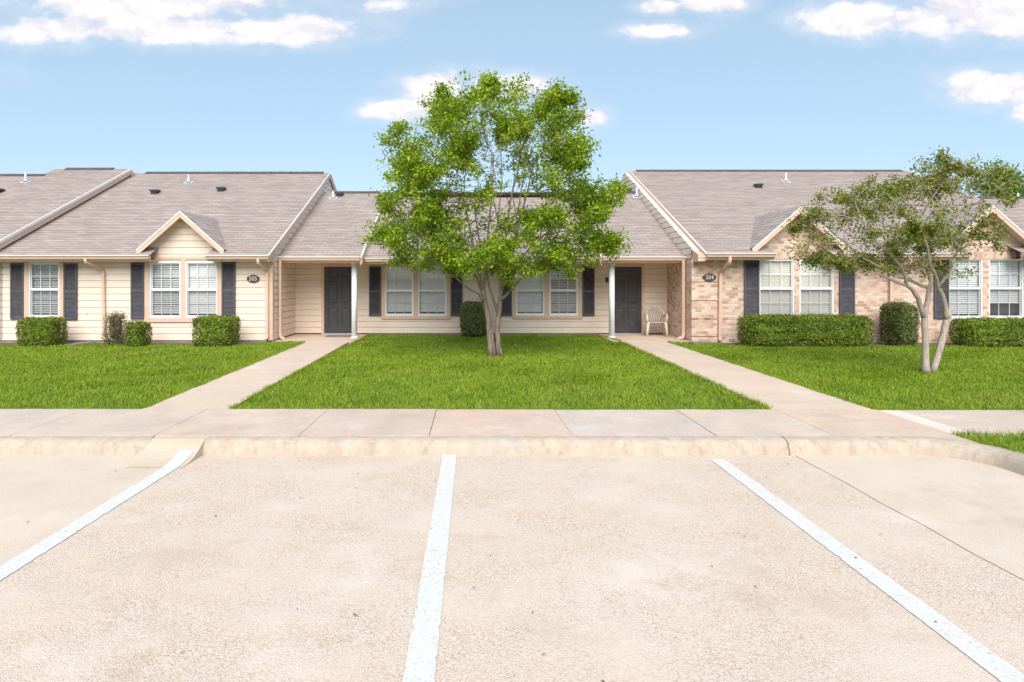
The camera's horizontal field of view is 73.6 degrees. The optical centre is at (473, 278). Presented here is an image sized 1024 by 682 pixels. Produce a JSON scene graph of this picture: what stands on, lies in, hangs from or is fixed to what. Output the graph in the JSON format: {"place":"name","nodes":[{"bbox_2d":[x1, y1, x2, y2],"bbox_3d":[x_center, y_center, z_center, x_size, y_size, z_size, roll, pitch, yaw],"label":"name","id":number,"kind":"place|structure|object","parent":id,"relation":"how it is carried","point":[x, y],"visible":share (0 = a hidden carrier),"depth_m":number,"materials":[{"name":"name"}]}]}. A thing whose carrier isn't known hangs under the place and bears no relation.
{"place":"outdoors","nodes":[
{"label":"outdoors","id":0,"kind":"place"},
{"bbox_2d":[0,339,305,409],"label":"lawn","id":1,"kind":"structure","parent":0,"point":[101,382],"depth_m":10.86,"materials":[{"name":"plant"}]},
{"bbox_2d":[124,319,154,346],"bbox_3d":[-8.490,1.380,17.310,0.703,0.733,0.976,0,0,0],"label":"shrub","id":2,"kind":"object","parent":1,"relation":"on","point":[136,334],"visible":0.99,"depth_m":17.09,"materials":[{"name":"green plant"}]},
{"bbox_2d":[190,314,243,346],"bbox_3d":[-6.550,1.300,17.424,1.238,0.892,1.234,0,0,0],"label":"shrub","id":3,"kind":"object","parent":1,"relation":"on","point":[217,329],"visible":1,"depth_m":17.06,"materials":[{"name":"green plant"}]},
{"bbox_2d":[143,334,364,408],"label":"path","id":4,"kind":"structure","parent":0,"point":[221,392],"depth_m":11.81,"materials":[{"name":"concrete"}]},
{"bbox_2d":[325,335,351,336],"bbox_3d":[-3.940,1.673,19.875,0.720,0.015,0.550,0,0,0],"label":"doormat","id":5,"kind":"object","parent":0,"point":[338,336],"visible":0.77,"depth_m":19.73,"materials":[{"name":"beige"}]},
{"bbox_2d":[309,333,657,333],"bbox_3d":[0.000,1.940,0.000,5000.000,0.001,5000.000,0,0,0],"label":"ground","id":6,"kind":"structure","parent":0,"point":[368,333],"depth_m":24.17,"materials":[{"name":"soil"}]},
{"bbox_2d":[0,168,134,339],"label":"row house","id":7,"kind":"structure","parent":6,"relation":"on","point":[29,203],"depth_m":21.91,"materials":[{"name":"grey"}]},
{"bbox_2d":[277,187,686,339],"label":"row house","id":8,"kind":"structure","parent":6,"relation":"on","point":[345,283],"depth_m":20.74,"materials":[{"name":"beige"}]},
{"bbox_2d":[324,267,351,333],"bbox_3d":[-4.090,0.659,20.762,0.920,2.045,0.125,0,0,0],"label":"door","id":9,"kind":"structure","parent":8,"relation":"in","point":[338,280],"depth_m":20.78,"materials":[{"name":"black wood"}]},
{"bbox_2d":[385,266,412,315],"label":"window","id":10,"kind":"structure","parent":8,"relation":"in","point":[398,282],"depth_m":20.83,"materials":[{"name":"grey glass"}]},
{"bbox_2d":[418,266,446,315],"bbox_3d":[-1.268,0.370,20.835,0.862,1.517,0.230,0,0,0],"label":"window","id":11,"kind":"structure","parent":8,"relation":"in","point":[431,287],"depth_m":20.83,"materials":[{"name":"white glass"}]},
{"bbox_2d":[516,268,543,314],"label":"window","id":12,"kind":"structure","parent":8,"relation":"in","point":[529,295],"depth_m":20.83,"materials":[{"name":"grey glass"}]},
{"bbox_2d":[549,266,577,314],"bbox_3d":[2.717,0.363,20.835,0.869,1.504,0.230,0,0,0],"label":"window","id":13,"kind":"structure","parent":8,"relation":"in","point":[563,294],"depth_m":20.83,"materials":[{"name":"grey glass"}]},
{"bbox_2d":[615,267,641,333],"bbox_3d":[4.633,0.659,20.762,0.915,2.045,0.125,0,0,0],"label":"door","id":14,"kind":"structure","parent":8,"relation":"in","point":[627,279],"depth_m":20.78,"materials":[{"name":"grey wood"}]},
{"bbox_2d":[962,156,1023,195],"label":"broadleaf tree","id":15,"kind":"object","parent":6,"relation":"on","point":[1018,189],"visible":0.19,"depth_m":37.35,"materials":[{"name":"green plant"}]},
{"bbox_2d":[225,333,771,410],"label":"lawn","id":16,"kind":"structure","parent":0,"point":[373,402],"depth_m":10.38,"materials":[{"name":"plant"}]},
{"bbox_2d":[355,69,636,355],"bbox_3d":[0.450,-1.385,15.087,6.119,6.222,4.670,0,0,0],"label":"crape myrtle","id":17,"kind":"object","parent":16,"relation":"on","point":[431,221],"visible":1,"depth_m":14.21,"materials":[{"name":"green plant"}]},
{"bbox_2d":[0,335,1022,347],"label":"soil bed","id":18,"kind":"object","parent":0,"point":[880,344],"depth_m":17.90,"materials":[{"name":"brown soil"}]},
{"bbox_2d":[15,315,69,346],"bbox_3d":[-11.086,1.323,17.537,1.198,0.845,1.111,0,0,0],"label":"shrub","id":19,"kind":"object","parent":18,"relation":"on","point":[37,330],"visible":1,"depth_m":17.22,"materials":[{"name":"green plant"}]},
{"bbox_2d":[66,341,96,346],"bbox_3d":[-10.100,1.680,17.550,0.302,0.090,0.640,0,0,25],"label":"splash block","id":20,"kind":"object","parent":18,"relation":"on","point":[86,342],"depth_m":17.60,"materials":[{"name":"grey concrete"}]},
{"bbox_2d":[87,309,128,345],"bbox_3d":[-9.290,1.262,17.584,0.995,0.969,1.042,0,0,0],"label":"shrub","id":21,"kind":"object","parent":18,"relation":"on","point":[115,328],"visible":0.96,"depth_m":17.46,"materials":[{"name":"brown plant"}]},
{"bbox_2d":[0,170,336,342],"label":"row house","id":22,"kind":"structure","parent":18,"relation":"on","point":[172,255],"depth_m":18.41,"materials":[{"name":"beige"}]},
{"bbox_2d":[29,262,58,317],"bbox_3d":[-11.538,0.295,18.435,0.826,1.497,0.230,0,0,0],"label":"window","id":23,"kind":"structure","parent":22,"relation":"in","point":[43,276],"depth_m":18.43,"materials":[{"name":"white glass"}]},
{"bbox_2d":[150,262,180,317],"bbox_3d":[-8.286,0.301,18.435,0.837,1.508,0.230,0,0,0],"label":"window","id":24,"kind":"structure","parent":22,"relation":"in","point":[165,277],"depth_m":18.43,"materials":[{"name":"white glass"}]},
{"bbox_2d":[186,262,216,317],"bbox_3d":[-7.311,0.301,18.435,0.860,1.508,0.230,0,0,0],"label":"window","id":25,"kind":"structure","parent":22,"relation":"in","point":[201,277],"depth_m":18.43,"materials":[{"name":"white glass"}]},
{"bbox_2d":[247,275,259,282],"bbox_3d":[-5.924,0.000,18.308,0.344,0.211,0.028,0,0,0],"label":"number plaque","id":26,"kind":"object","parent":22,"relation":"attached to","point":[253,278],"visible":1,"depth_m":18.30,"materials":[{"name":"black metal"}]},
{"bbox_2d":[457,298,486,336],"bbox_3d":[-0.047,1.156,20.142,1.072,1.181,0.959,0,0,0],"label":"shrub","id":27,"kind":"object","parent":18,"relation":"on","point":[472,319],"visible":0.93,"depth_m":19.82,"materials":[{"name":"green plant"}]},
{"bbox_2d":[689,341,716,344],"bbox_3d":[6.000,1.680,17.900,0.640,0.090,0.302,0,0,-10],"label":"splash block","id":28,"kind":"object","parent":18,"relation":"on","point":[698,342],"depth_m":17.81,"materials":[{"name":"beige concrete"}]},
{"bbox_2d":[732,308,875,346],"bbox_3d":[8.421,1.247,17.436,3.398,1.000,1.290,0,0,0],"label":"hedge","id":29,"kind":"object","parent":18,"relation":"on","point":[793,329],"visible":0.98,"depth_m":17.05,"materials":[{"name":"green plant"}]},
{"bbox_2d":[621,170,1023,342],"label":"row house","id":30,"kind":"structure","parent":18,"relation":"on","point":[727,230],"depth_m":18.48,"materials":[{"name":"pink brick"}]},
{"bbox_2d":[702,273,715,280],"bbox_3d":[6.314,-0.034,18.304,0.367,0.211,0.028,0,0,0],"label":"number plaque","id":31,"kind":"object","parent":30,"relation":"attached to","point":[709,277],"visible":1,"depth_m":18.30,"materials":[{"name":"black metal"}]},
{"bbox_2d":[759,259,793,314],"bbox_3d":[8.140,0.272,18.480,0.946,1.588,0.230,0,0,0],"label":"window","id":32,"kind":"structure","parent":30,"relation":"in","point":[776,275],"depth_m":18.48,"materials":[{"name":"white glass"}]},
{"bbox_2d":[800,259,833,315],"bbox_3d":[9.215,0.272,18.480,0.929,1.588,0.230,0,0,0],"label":"window","id":33,"kind":"structure","parent":30,"relation":"in","point":[816,289],"depth_m":18.48,"materials":[{"name":"white glass"}]},
{"bbox_2d":[949,259,982,317],"bbox_3d":[13.218,0.264,18.480,0.929,1.606,0.230,0,0,0],"label":"window","id":34,"kind":"structure","parent":30,"relation":"in","point":[965,296],"depth_m":18.47,"materials":[{"name":"white glass"}]},
{"bbox_2d":[989,259,1023,317],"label":"window","id":35,"kind":"structure","parent":30,"relation":"in","point":[1006,276],"depth_m":18.48,"materials":[{"name":"white glass"}]},
{"bbox_2d":[875,300,919,345],"bbox_3d":[10.918,1.109,17.566,0.773,1.274,1.161,0,0,0],"label":"shrub","id":36,"kind":"object","parent":18,"relation":"on","point":[900,326],"visible":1,"depth_m":17.27,"materials":[{"name":"green plant"}]},
{"bbox_2d":[948,313,1023,346],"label":"hedge","id":37,"kind":"object","parent":18,"relation":"on","point":[973,330],"visible":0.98,"depth_m":16.97,"materials":[{"name":"green plant"}]},
{"bbox_2d":[0,455,1023,681],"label":"parking bay","id":38,"kind":"object","parent":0,"point":[152,582],"visible":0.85,"depth_m":4.17,"materials":[{"name":"concrete"}]},
{"bbox_2d":[402,455,456,681],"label":"parking line","id":39,"kind":"object","parent":38,"relation":"on","point":[420,664],"visible":1,"depth_m":4.05,"materials":[{"name":"white paint"}]},
{"bbox_2d":[711,459,1023,681],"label":"parking line","id":40,"kind":"object","parent":38,"relation":"on","point":[991,662],"visible":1,"depth_m":4.04,"materials":[{"name":"white paint"}]},
{"bbox_2d":[0,409,1023,442],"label":"sidewalk","id":41,"kind":"structure","parent":0,"point":[427,422],"depth_m":8.02,"materials":[{"name":"concrete"}]},
{"bbox_2d":[0,455,1023,580],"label":"parking lot","id":42,"kind":"structure","parent":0,"point":[975,508],"depth_m":5.91,"materials":[{"name":"concrete"}]},
{"bbox_2d":[0,436,154,455],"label":"kerb","id":43,"kind":"structure","parent":42,"relation":"on","point":[82,445],"depth_m":7.18,"materials":[{"name":"concrete"}]},
{"bbox_2d":[0,450,193,579],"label":"parking line","id":44,"kind":"object","parent":42,"relation":"on","point":[14,564],"visible":1,"depth_m":5.23,"materials":[{"name":"white paint"}]},
{"bbox_2d":[128,436,208,466],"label":"kerb ramp","id":45,"kind":"structure","parent":42,"relation":"on","point":[160,451],"depth_m":7.08,"materials":[{"name":"concrete"}]},
{"bbox_2d":[202,436,1023,475],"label":"kerb","id":46,"kind":"structure","parent":42,"relation":"on","point":[1005,458],"depth_m":7.18,"materials":[{"name":"concrete"}]},
{"bbox_2d":[0,0,1023,196],"label":"sky","id":47,"kind":"structure","parent":0,"point":[141,86],"materials":[{"name":"blue"}]},
{"bbox_2d":[596,334,869,408],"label":"path","id":48,"kind":"structure","parent":0,"point":[776,393],"depth_m":11.57,"materials":[{"name":"concrete"}]},
{"bbox_2d":[645,306,667,336],"bbox_3d":[5.374,1.246,20.173,0.666,0.882,0.663,0,0,8],"label":"plastic chair","id":49,"kind":"object","parent":48,"relation":"on","point":[664,325],"visible":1,"depth_m":20.34,"materials":[{"name":"beige plastic"}]},
{"bbox_2d":[671,342,1023,409],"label":"lawn","id":50,"kind":"structure","parent":0,"point":[877,393],"depth_m":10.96,"materials":[{"name":"plant"}]},
{"bbox_2d":[778,145,1023,372],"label":"crape myrtle","id":51,"kind":"object","parent":50,"relation":"on","point":[917,232],"visible":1,"depth_m":12.13,"materials":[{"name":"green plant"}]},
{"bbox_2d":[958,432,1023,451],"bbox_3d":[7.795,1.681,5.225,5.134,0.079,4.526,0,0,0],"label":"grass","id":52,"kind":"structure","parent":0,"point":[1008,438],"depth_m":7.22,"materials":[{"name":"green plant"}]}
]}

